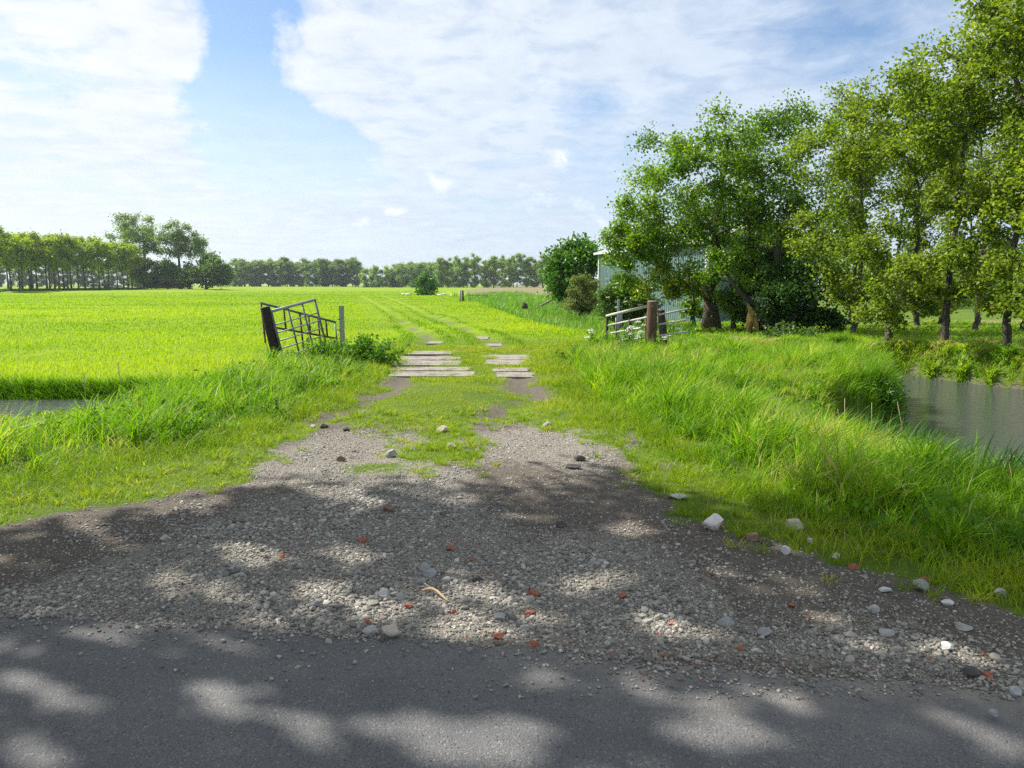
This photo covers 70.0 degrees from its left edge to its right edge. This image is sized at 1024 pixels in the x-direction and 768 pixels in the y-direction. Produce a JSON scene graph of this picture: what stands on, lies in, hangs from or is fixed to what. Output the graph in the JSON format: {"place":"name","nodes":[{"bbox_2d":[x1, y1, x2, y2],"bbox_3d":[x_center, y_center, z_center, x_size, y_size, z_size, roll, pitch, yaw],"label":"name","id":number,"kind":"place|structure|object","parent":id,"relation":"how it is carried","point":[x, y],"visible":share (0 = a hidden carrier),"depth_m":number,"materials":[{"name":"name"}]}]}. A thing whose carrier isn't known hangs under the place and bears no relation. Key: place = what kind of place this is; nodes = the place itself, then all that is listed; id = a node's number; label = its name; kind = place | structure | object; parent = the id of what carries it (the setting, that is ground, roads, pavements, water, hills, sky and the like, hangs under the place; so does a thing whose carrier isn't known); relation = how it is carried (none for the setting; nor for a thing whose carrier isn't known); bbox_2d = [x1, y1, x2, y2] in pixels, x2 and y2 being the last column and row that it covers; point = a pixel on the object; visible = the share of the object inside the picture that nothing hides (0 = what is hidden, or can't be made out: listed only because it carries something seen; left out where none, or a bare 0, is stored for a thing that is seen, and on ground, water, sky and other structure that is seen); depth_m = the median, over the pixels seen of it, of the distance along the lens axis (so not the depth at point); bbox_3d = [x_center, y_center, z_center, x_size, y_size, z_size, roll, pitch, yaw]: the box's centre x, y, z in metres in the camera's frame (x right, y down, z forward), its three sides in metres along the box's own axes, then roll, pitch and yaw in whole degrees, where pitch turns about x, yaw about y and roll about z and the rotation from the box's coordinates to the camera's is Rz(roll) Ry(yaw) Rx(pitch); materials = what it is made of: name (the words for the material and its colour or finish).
{"place":"outdoors","nodes":[
{"label":"outdoors","id":0,"kind":"place"},
{"bbox_2d":[0,398,126,417],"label":"ditch water","id":1,"kind":"structure","parent":0,"point":[14,404],"depth_m":14.48,"materials":[{"name":"grey liquid"}]},
{"bbox_2d":[0,290,658,396],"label":"field grass","id":2,"kind":"structure","parent":0,"point":[335,314],"depth_m":36.59,"materials":[{"name":"plant"}]},
{"bbox_2d":[0,616,1023,767],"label":"road","id":3,"kind":"structure","parent":0,"point":[105,708],"depth_m":2.81,"materials":[{"name":"asphalt"}]},
{"bbox_2d":[0,284,1023,690],"bbox_3d":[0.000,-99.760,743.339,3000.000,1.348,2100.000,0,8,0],"label":"ground","id":4,"kind":"structure","parent":0,"point":[524,388],"depth_m":5.37,"materials":[{"name":"gravel"}]},
{"bbox_2d":[0,221,15,265],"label":"avenue tree","id":5,"kind":"object","parent":4,"relation":"on","point":[4,237],"visible":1,"depth_m":175.60,"materials":[{"name":"green plant"}]},
{"bbox_2d":[0,232,24,290],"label":"avenue tree","id":6,"kind":"object","parent":4,"relation":"on","point":[12,264],"visible":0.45,"depth_m":181.25,"materials":[{"name":"green plant"}]},
{"bbox_2d":[11,235,37,289],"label":"avenue tree","id":7,"kind":"object","parent":4,"relation":"on","point":[27,243],"visible":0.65,"depth_m":186.49,"materials":[{"name":"green plant"}]},
{"bbox_2d":[17,227,52,288],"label":"avenue tree","id":8,"kind":"object","parent":4,"relation":"on","point":[37,251],"visible":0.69,"depth_m":191.08,"materials":[{"name":"green plant"}]},
{"bbox_2d":[31,236,59,287],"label":"avenue tree","id":9,"kind":"object","parent":4,"relation":"on","point":[49,259],"visible":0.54,"depth_m":197.29,"materials":[{"name":"green plant"}]},
{"bbox_2d":[40,235,70,288],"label":"avenue tree","id":10,"kind":"object","parent":4,"relation":"on","point":[56,242],"visible":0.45,"depth_m":201.21,"materials":[{"name":"green plant"}]},
{"bbox_2d":[49,229,79,287],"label":"avenue tree","id":11,"kind":"object","parent":4,"relation":"on","point":[69,255],"visible":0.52,"depth_m":204.44,"materials":[{"name":"green plant"}]},
{"bbox_2d":[53,235,88,288],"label":"avenue tree","id":12,"kind":"object","parent":4,"relation":"on","point":[78,262],"visible":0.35,"depth_m":209.13,"materials":[{"name":"green plant"}]},
{"bbox_2d":[0,287,148,291],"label":"sedge strip","id":13,"kind":"object","parent":4,"relation":"on","point":[59,289],"visible":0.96,"depth_m":204.88,"materials":[{"name":"plant"}]},
{"bbox_2d":[73,240,100,287],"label":"avenue tree","id":14,"kind":"object","parent":4,"relation":"on","point":[89,263],"visible":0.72,"depth_m":214.47,"materials":[{"name":"green plant"}]},
{"bbox_2d":[82,232,111,287],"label":"avenue tree","id":15,"kind":"object","parent":4,"relation":"on","point":[97,244],"visible":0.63,"depth_m":220.55,"materials":[{"name":"green plant"}]},
{"bbox_2d":[99,242,121,287],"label":"avenue tree","id":16,"kind":"object","parent":4,"relation":"on","point":[111,263],"visible":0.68,"depth_m":225.24,"materials":[{"name":"green plant"}]},
{"bbox_2d":[109,239,136,287],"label":"avenue tree","id":17,"kind":"object","parent":4,"relation":"on","point":[125,249],"visible":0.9,"depth_m":231.41,"materials":[{"name":"green plant"}]},
{"bbox_2d":[102,210,162,287],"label":"poplar tree","id":18,"kind":"object","parent":4,"relation":"on","point":[130,230],"visible":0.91,"depth_m":256.06,"materials":[{"name":"green plant"}]},
{"bbox_2d":[118,241,146,287],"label":"avenue tree","id":19,"kind":"object","parent":4,"relation":"on","point":[139,262],"visible":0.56,"depth_m":236.01,"materials":[{"name":"green plant"}]},
{"bbox_2d":[120,255,162,288],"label":"bush","id":20,"kind":"object","parent":4,"relation":"on","point":[142,277],"visible":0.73,"depth_m":251.07,"materials":[{"name":"green plant"}]},
{"bbox_2d":[147,257,196,288],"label":"bush","id":21,"kind":"object","parent":4,"relation":"on","point":[170,274],"visible":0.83,"depth_m":250.04,"materials":[{"name":"green plant"}]},
{"bbox_2d":[151,217,209,288],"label":"poplar tree","id":22,"kind":"object","parent":4,"relation":"on","point":[180,241],"visible":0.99,"depth_m":251.98,"materials":[{"name":"green plant"}]},
{"bbox_2d":[181,249,237,288],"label":"oak tree","id":23,"kind":"object","parent":4,"relation":"on","point":[217,273],"visible":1,"depth_m":246.56,"materials":[{"name":"green plant"}]},
{"bbox_2d":[235,261,248,286],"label":"poplar tree","id":24,"kind":"object","parent":4,"relation":"on","point":[239,274],"visible":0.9,"depth_m":464.20,"materials":[{"name":"green plant"}]},
{"bbox_2d":[242,262,253,286],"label":"poplar tree","id":25,"kind":"object","parent":4,"relation":"on","point":[249,278],"visible":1,"depth_m":462.62,"materials":[{"name":"green plant"}]},
{"bbox_2d":[253,259,265,286],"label":"poplar tree","id":26,"kind":"object","parent":4,"relation":"on","point":[259,267],"visible":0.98,"depth_m":466.69,"materials":[{"name":"green plant"}]},
{"bbox_2d":[260,306,279,353],"bbox_3d":[-5.221,-0.900,16.015,0.524,1.604,0.249,0,8,0],"label":"gate post","id":27,"kind":"object","parent":4,"relation":"on","point":[269,326],"visible":0.66,"depth_m":15.90,"materials":[{"name":"brown wood"}]},
{"bbox_2d":[270,298,325,355],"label":"gate","id":28,"kind":"structure","parent":27,"relation":"attached to","point":[287,307],"depth_m":16.53,"materials":[{"name":"metal"}]},
{"bbox_2d":[267,261,280,286],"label":"poplar tree","id":29,"kind":"object","parent":4,"relation":"on","point":[273,279],"visible":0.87,"depth_m":467.41,"materials":[{"name":"green plant"}]},
{"bbox_2d":[272,260,286,286],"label":"poplar tree","id":30,"kind":"object","parent":4,"relation":"on","point":[279,267],"visible":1,"depth_m":461.25,"materials":[{"name":"green plant"}]},
{"bbox_2d":[284,263,297,286],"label":"poplar tree","id":31,"kind":"object","parent":4,"relation":"on","point":[290,283],"visible":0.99,"depth_m":467.61,"materials":[{"name":"green plant"}]},
{"bbox_2d":[299,263,316,286],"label":"poplar tree","id":32,"kind":"object","parent":4,"relation":"on","point":[308,274],"visible":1,"depth_m":459.00,"materials":[{"name":"green plant"}]},
{"bbox_2d":[272,334,348,359],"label":"nettle clump","id":33,"kind":"object","parent":4,"relation":"on","point":[322,349],"visible":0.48,"depth_m":15.22,"materials":[{"name":"green plant"}]},
{"bbox_2d":[315,258,327,286],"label":"poplar tree","id":34,"kind":"object","parent":4,"relation":"on","point":[321,281],"visible":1,"depth_m":461.75,"materials":[{"name":"green plant"}]},
{"bbox_2d":[326,262,339,286],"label":"poplar tree","id":35,"kind":"object","parent":4,"relation":"on","point":[332,270],"visible":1,"depth_m":460.26,"materials":[{"name":"green plant"}]},
{"bbox_2d":[337,305,344,343],"bbox_3d":[-4.446,-1.177,19.000,0.182,1.720,0.132,0,8,0],"label":"gate post","id":36,"kind":"object","parent":4,"relation":"on","point":[341,322],"visible":0.65,"depth_m":18.91,"materials":[{"name":"wood"}]},
{"bbox_2d":[260,302,337,347],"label":"gate","id":37,"kind":"structure","parent":36,"relation":"attached to","point":[300,314],"depth_m":18.40,"materials":[{"name":"metal"}]},
{"bbox_2d":[338,259,351,286],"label":"poplar tree","id":38,"kind":"object","parent":4,"relation":"on","point":[343,278],"visible":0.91,"depth_m":465.75,"materials":[{"name":"green plant"}]},
{"bbox_2d":[346,257,359,286],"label":"poplar tree","id":39,"kind":"object","parent":4,"relation":"on","point":[351,266],"visible":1,"depth_m":462.20,"materials":[{"name":"green plant"}]},
{"bbox_2d":[320,333,410,364],"bbox_3d":[-2.941,-0.687,14.848,1.664,0.701,1.688,0,8,0],"label":"nettle clump","id":40,"kind":"object","parent":4,"relation":"on","point":[364,345],"visible":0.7,"depth_m":14.69,"materials":[{"name":"green plant"}]},
{"bbox_2d":[367,264,379,286],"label":"tree","id":41,"kind":"object","parent":4,"relation":"on","point":[373,271],"visible":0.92,"depth_m":421.93,"materials":[{"name":"green plant"}]},
{"bbox_2d":[373,265,391,287],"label":"tree","id":42,"kind":"object","parent":4,"relation":"on","point":[380,280],"visible":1,"depth_m":420.02,"materials":[{"name":"green plant"}]},
{"bbox_2d":[381,624,398,636],"bbox_3d":[-0.569,1.153,3.413,0.081,0.047,0.069,-2,8,-12],"label":"stone","id":43,"kind":"object","parent":4,"relation":"on","point":[391,630],"visible":1,"depth_m":3.39,"materials":[{"name":"stone"}]},
{"bbox_2d":[394,261,410,286],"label":"tree","id":44,"kind":"object","parent":4,"relation":"on","point":[404,280],"visible":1,"depth_m":422.10,"materials":[{"name":"green plant"}]},
{"bbox_2d":[411,270,439,294],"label":"shrub","id":45,"kind":"object","parent":4,"relation":"on","point":[425,284],"visible":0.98,"depth_m":136.00,"materials":[{"name":"green plant"}]},
{"bbox_2d":[395,360,461,366],"bbox_3d":[-1.792,-0.394,15.417,1.487,0.124,0.949,0,8,0],"label":"concrete plank","id":46,"kind":"object","parent":4,"relation":"on","point":[423,363],"visible":0.52,"depth_m":15.25,"materials":[{"name":"concrete"}]},
{"bbox_2d":[404,351,453,355],"bbox_3d":[-1.936,-0.691,17.401,1.143,0.123,0.818,0,8,0],"label":"concrete plank","id":47,"kind":"object","parent":4,"relation":"on","point":[426,353],"visible":0.57,"depth_m":17.13,"materials":[{"name":"concrete"}]},
{"bbox_2d":[391,367,470,370],"bbox_3d":[-1.610,-0.244,14.327,1.625,0.126,0.613,0,8,0],"label":"concrete plank","id":48,"kind":"object","parent":4,"relation":"on","point":[429,368],"visible":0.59,"depth_m":14.30,"materials":[{"name":"concrete"}]},
{"bbox_2d":[401,356,460,359],"bbox_3d":[-1.891,-0.528,16.400,1.546,0.124,0.795,0,8,-1],"label":"concrete plank","id":49,"kind":"object","parent":4,"relation":"on","point":[427,357],"visible":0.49,"depth_m":16.47,"materials":[{"name":"concrete"}]},
{"bbox_2d":[389,371,474,377],"bbox_3d":[-1.485,-0.136,13.586,1.616,0.125,0.731,0,8,0],"label":"concrete plank","id":50,"kind":"object","parent":4,"relation":"on","point":[405,374],"visible":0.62,"depth_m":13.57,"materials":[{"name":"concrete"}]},
{"bbox_2d":[431,257,445,287],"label":"poplar tree","id":51,"kind":"object","parent":4,"relation":"on","point":[439,275],"visible":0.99,"depth_m":403.68,"materials":[{"name":"green plant"}]},
{"bbox_2d":[441,256,454,287],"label":"poplar tree","id":52,"kind":"object","parent":4,"relation":"on","point":[448,264],"visible":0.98,"depth_m":405.60,"materials":[{"name":"green plant"}]},
{"bbox_2d":[452,255,466,287],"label":"poplar tree","id":53,"kind":"object","parent":4,"relation":"on","point":[459,283],"visible":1,"depth_m":400.36,"materials":[{"name":"green plant"}]},
{"bbox_2d":[460,255,472,287],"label":"poplar tree","id":54,"kind":"object","parent":4,"relation":"on","point":[466,275],"visible":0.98,"depth_m":399.81,"materials":[{"name":"green plant"}]},
{"bbox_2d":[467,252,483,287],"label":"poplar tree","id":55,"kind":"object","parent":4,"relation":"on","point":[474,272],"visible":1,"depth_m":395.52,"materials":[{"name":"green plant"}]},
{"bbox_2d":[479,260,493,287],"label":"poplar tree","id":56,"kind":"object","parent":4,"relation":"on","point":[486,283],"visible":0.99,"depth_m":394.53,"materials":[{"name":"green plant"}]},
{"bbox_2d":[487,255,502,287],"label":"poplar tree","id":57,"kind":"object","parent":4,"relation":"on","point":[495,266],"visible":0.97,"depth_m":396.24,"materials":[{"name":"green plant"}]},
{"bbox_2d":[485,360,525,365],"bbox_3d":[-0.153,-0.408,15.584,0.896,0.125,1.012,0,8,0],"label":"concrete plank","id":58,"kind":"object","parent":4,"relation":"on","point":[497,362],"visible":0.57,"depth_m":15.69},
{"bbox_2d":[481,355,531,359],"bbox_3d":[-0.156,-0.560,16.719,1.192,0.126,1.062,0,8,1],"label":"concrete plank","id":59,"kind":"object","parent":4,"relation":"on","point":[510,357],"visible":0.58,"depth_m":16.61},
{"bbox_2d":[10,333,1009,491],"bbox_3d":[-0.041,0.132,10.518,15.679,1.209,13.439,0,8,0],"label":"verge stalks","id":60,"kind":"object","parent":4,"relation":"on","point":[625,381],"visible":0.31,"depth_m":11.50,"materials":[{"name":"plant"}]},
{"bbox_2d":[502,255,517,286],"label":"poplar tree","id":61,"kind":"object","parent":4,"relation":"on","point":[509,268],"visible":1,"depth_m":397.55,"materials":[{"name":"green plant"}]},
{"bbox_2d":[492,367,530,371],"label":"concrete plank","id":62,"kind":"object","parent":4,"relation":"on","point":[508,369],"visible":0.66,"depth_m":14.27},
{"bbox_2d":[495,372,534,378],"bbox_3d":[0.054,-0.121,13.587,0.763,0.125,0.731,0,8,-1],"label":"concrete plank","id":63,"kind":"object","parent":4,"relation":"on","point":[516,375],"visible":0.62,"depth_m":13.51,"materials":[{"name":"concrete"}]},
{"bbox_2d":[512,253,523,286],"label":"poplar tree","id":64,"kind":"object","parent":4,"relation":"on","point":[518,264],"visible":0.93,"depth_m":402.77,"materials":[{"name":"green plant"}]},
{"bbox_2d":[521,254,531,286],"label":"poplar tree","id":65,"kind":"object","parent":4,"relation":"on","point":[526,264],"visible":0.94,"depth_m":404.15,"materials":[{"name":"green plant"}]},
{"bbox_2d":[36,344,1023,545],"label":"verge weeds","id":66,"kind":"object","parent":4,"relation":"on","point":[937,501],"visible":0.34,"depth_m":8.04,"materials":[{"name":"green plant"}]},
{"bbox_2d":[527,257,540,286],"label":"poplar tree","id":67,"kind":"object","parent":4,"relation":"on","point":[531,272],"visible":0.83,"depth_m":401.35,"materials":[{"name":"green plant"}]},
{"bbox_2d":[530,231,603,304],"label":"shrub","id":68,"kind":"object","parent":4,"relation":"on","point":[570,258],"visible":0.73,"depth_m":52.67,"materials":[{"name":"green plant"}]},
{"bbox_2d":[452,290,696,340],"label":"ditch reeds","id":69,"kind":"object","parent":4,"relation":"on","point":[532,300],"visible":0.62,"depth_m":47.19,"materials":[{"name":"plant"}]},
{"bbox_2d":[557,272,603,318],"bbox_3d":[3.870,-4.755,39.729,3.015,2.672,2.494,-6,10,-37],"label":"shrub","id":70,"kind":"object","parent":4,"relation":"on","point":[581,299],"visible":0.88,"depth_m":39.35,"materials":[{"name":"green plant"}]},
{"bbox_2d":[592,270,648,326],"bbox_3d":[4.632,-3.631,30.921,2.666,2.545,3.046,0,8,0],"label":"shrub","id":71,"kind":"object","parent":4,"relation":"on","point":[607,305],"visible":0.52,"depth_m":30.46,"materials":[{"name":"green plant"}]},
{"bbox_2d":[580,325,668,347],"bbox_3d":[2.464,-0.933,16.275,1.813,0.767,1.809,0,8,0],"label":"nettle clump","id":72,"kind":"object","parent":4,"relation":"on","point":[624,338],"visible":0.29,"depth_m":16.16,"materials":[{"name":"green plant"}]},
{"bbox_2d":[620,294,664,323],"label":"shrub","id":73,"kind":"object","parent":4,"relation":"on","point":[629,302],"visible":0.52,"depth_m":30.06,"materials":[{"name":"green plant"}]},
{"bbox_2d":[646,301,657,344],"bbox_3d":[3.156,-1.074,16.609,0.253,1.618,0.250,-6,10,-39],"label":"gate post","id":74,"kind":"object","parent":4,"relation":"on","point":[651,330],"visible":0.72,"depth_m":16.47,"materials":[{"name":"brown wood"}]},
{"bbox_2d":[606,305,687,339],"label":"gate","id":75,"kind":"structure","parent":74,"relation":"attached to","point":[615,314],"depth_m":16.91,"materials":[{"name":"grey wood"}]},
{"bbox_2d":[658,310,667,347],"bbox_3d":[3.557,-1.077,17.112,0.246,1.320,0.246,-8,11,-44],"label":"gate post","id":76,"kind":"object","parent":4,"relation":"on","point":[662,328],"visible":0.48,"depth_m":17.02,"materials":[{"name":"brown wood"}]},
{"bbox_2d":[673,268,718,324],"bbox_3d":[7.786,-3.741,31.377,2.115,2.606,1.898,0,8,0],"label":"shrub","id":77,"kind":"object","parent":4,"relation":"on","point":[694,308],"visible":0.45,"depth_m":31.28,"materials":[{"name":"green plant"}]},
{"bbox_2d":[593,221,817,321],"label":"shed","id":78,"kind":"structure","parent":4,"relation":"on","point":[603,274],"depth_m":40.10,"materials":[{"name":"white metal"}]},
{"bbox_2d":[702,513,723,530],"bbox_3d":[1.367,0.947,4.958,0.169,0.116,0.150,-4,9,-25],"label":"stone","id":79,"kind":"object","parent":4,"relation":"on","point":[712,521],"visible":0.95,"depth_m":4.91,"materials":[{"name":"white stone"}]},
{"bbox_2d":[594,88,865,330],"bbox_3d":[8.131,-6.424,27.911,10.215,8.830,6.876,0,8,0],"label":"maple tree","id":80,"kind":"object","parent":4,"relation":"on","point":[658,233],"visible":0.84,"depth_m":26.63,"materials":[{"name":"green plant"}]},
{"bbox_2d":[709,281,752,329],"bbox_3d":[8.147,-2.948,27.495,1.415,1.998,2.019,-8,11,-44],"label":"shrub","id":81,"kind":"object","parent":4,"relation":"on","point":[727,305],"visible":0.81,"depth_m":27.20,"materials":[{"name":"green plant"}]},
{"bbox_2d":[693,173,864,332],"bbox_3d":[9.307,-4.507,25.603,5.638,5.666,3.700,2,8,17],"label":"maple tree","id":82,"kind":"object","parent":4,"relation":"on","point":[724,267],"visible":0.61,"depth_m":25.15,"materials":[{"name":"green plant"}]},
{"bbox_2d":[720,241,851,334],"bbox_3d":[9.453,-3.225,25.099,3.418,3.566,5.280,-1,8,-8],"label":"ivy bush","id":83,"kind":"object","parent":4,"relation":"on","point":[786,293],"visible":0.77,"depth_m":24.09,"materials":[{"name":"green plant"}]},
{"bbox_2d":[760,320,818,338],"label":"nettle clump","id":84,"kind":"object","parent":4,"relation":"on","point":[785,329],"visible":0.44,"depth_m":21.93,"materials":[{"name":"green plant"}]},
{"bbox_2d":[778,79,919,335],"bbox_3d":[10.320,-5.285,22.370,4.178,7.914,3.643,0,8,0],"label":"alder tree","id":85,"kind":"object","parent":4,"relation":"on","point":[849,299],"visible":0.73,"depth_m":22.20,"materials":[{"name":"green plant"}]},
{"bbox_2d":[822,115,889,325],"bbox_3d":[14.334,-6.731,30.470,2.861,8.945,2.863,7,10,40],"label":"alder tree","id":86,"kind":"object","parent":4,"relation":"on","point":[850,282],"visible":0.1,"depth_m":30.43,"materials":[{"name":"green plant"}]},
{"bbox_2d":[859,371,915,419],"bbox_3d":[6.022,0.164,12.064,1.096,0.814,1.123,-6,10,-36],"label":"watercress clump","id":87,"kind":"object","parent":4,"relation":"on","point":[891,399],"visible":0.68,"depth_m":11.81,"materials":[{"name":"green plant"}]},
{"bbox_2d":[819,35,981,340],"bbox_3d":[10.664,-5.089,20.024,4.062,8.183,3.250,0,8,0],"label":"alder tree","id":88,"kind":"object","parent":4,"relation":"on","point":[888,313],"visible":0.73,"depth_m":19.83,"materials":[{"name":"green plant"}]},
{"bbox_2d":[871,114,967,326],"bbox_3d":[15.958,-6.346,28.593,3.413,8.592,4.265,-4,9,-24],"label":"alder tree","id":89,"kind":"object","parent":4,"relation":"on","point":[912,244],"visible":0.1,"depth_m":28.63,"materials":[{"name":"green plant"}]},
{"bbox_2d":[818,398,1023,481],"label":"reeds","id":90,"kind":"object","parent":4,"relation":"on","point":[1012,458],"visible":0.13,"depth_m":7.19,"materials":[{"name":"plant"}]},
{"bbox_2d":[875,16,1023,342],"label":"alder tree","id":91,"kind":"object","parent":4,"relation":"on","point":[952,94],"visible":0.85,"depth_m":17.91,"materials":[{"name":"green plant"}]},
{"bbox_2d":[910,136,997,323],"bbox_3d":[19.691,-6.992,32.661,3.575,9.001,4.468,-4,9,-28],"label":"alder tree","id":92,"kind":"object","parent":4,"relation":"on","point":[938,229],"visible":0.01,"depth_m":32.34,"materials":[{"name":"green plant"}]},
{"bbox_2d":[908,60,1023,329],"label":"alder tree","id":93,"kind":"object","parent":4,"relation":"on","point":[977,321],"visible":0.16,"depth_m":25.15,"materials":[{"name":"green plant"}]},
{"bbox_2d":[960,666,979,676],"bbox_3d":[1.959,1.222,3.117,0.075,0.029,0.078,1,8,10],"label":"stone","id":94,"kind":"object","parent":4,"relation":"on","point":[971,671],"visible":1,"depth_m":3.10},
{"bbox_2d":[954,265,1001,308],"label":"tree","id":95,"kind":"object","parent":4,"relation":"on","point":[982,299],"visible":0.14,"depth_m":56.98,"materials":[{"name":"green plant"}]},
{"bbox_2d":[940,0,1023,326],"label":"alder tree","id":96,"kind":"object","parent":4,"relation":"on","point":[1004,44],"visible":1,"depth_m":14.98,"materials":[{"name":"green plant"}]},
{"bbox_2d":[952,0,1023,355],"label":"alder tree","id":97,"kind":"object","parent":4,"relation":"on","point":[1004,268],"visible":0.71,"depth_m":16.68,"materials":[{"name":"green plant"}]},
{"bbox_2d":[0,413,1023,700],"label":"gravel","id":98,"kind":"structure","parent":0,"point":[324,611],"depth_m":4.00,"materials":[{"name":"gravel"}]},
{"bbox_2d":[0,318,1023,586],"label":"bank grass","id":99,"kind":"structure","parent":0,"point":[612,366],"depth_m":8.65,"materials":[{"name":"plant"}]},
{"bbox_2d":[0,338,1023,612],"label":"track grass","id":100,"kind":"structure","parent":0,"point":[552,364],"depth_m":6.88,"materials":[{"name":"plant"}]},
{"bbox_2d":[0,0,1023,284],"label":"sky","id":101,"kind":"structure","parent":0,"point":[380,133],"materials":[{"name":"blue"}]},
{"bbox_2d":[873,375,1023,465],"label":"pond water","id":102,"kind":"structure","parent":0,"point":[952,407],"depth_m":13.48,"materials":[{"name":"grey liquid"}]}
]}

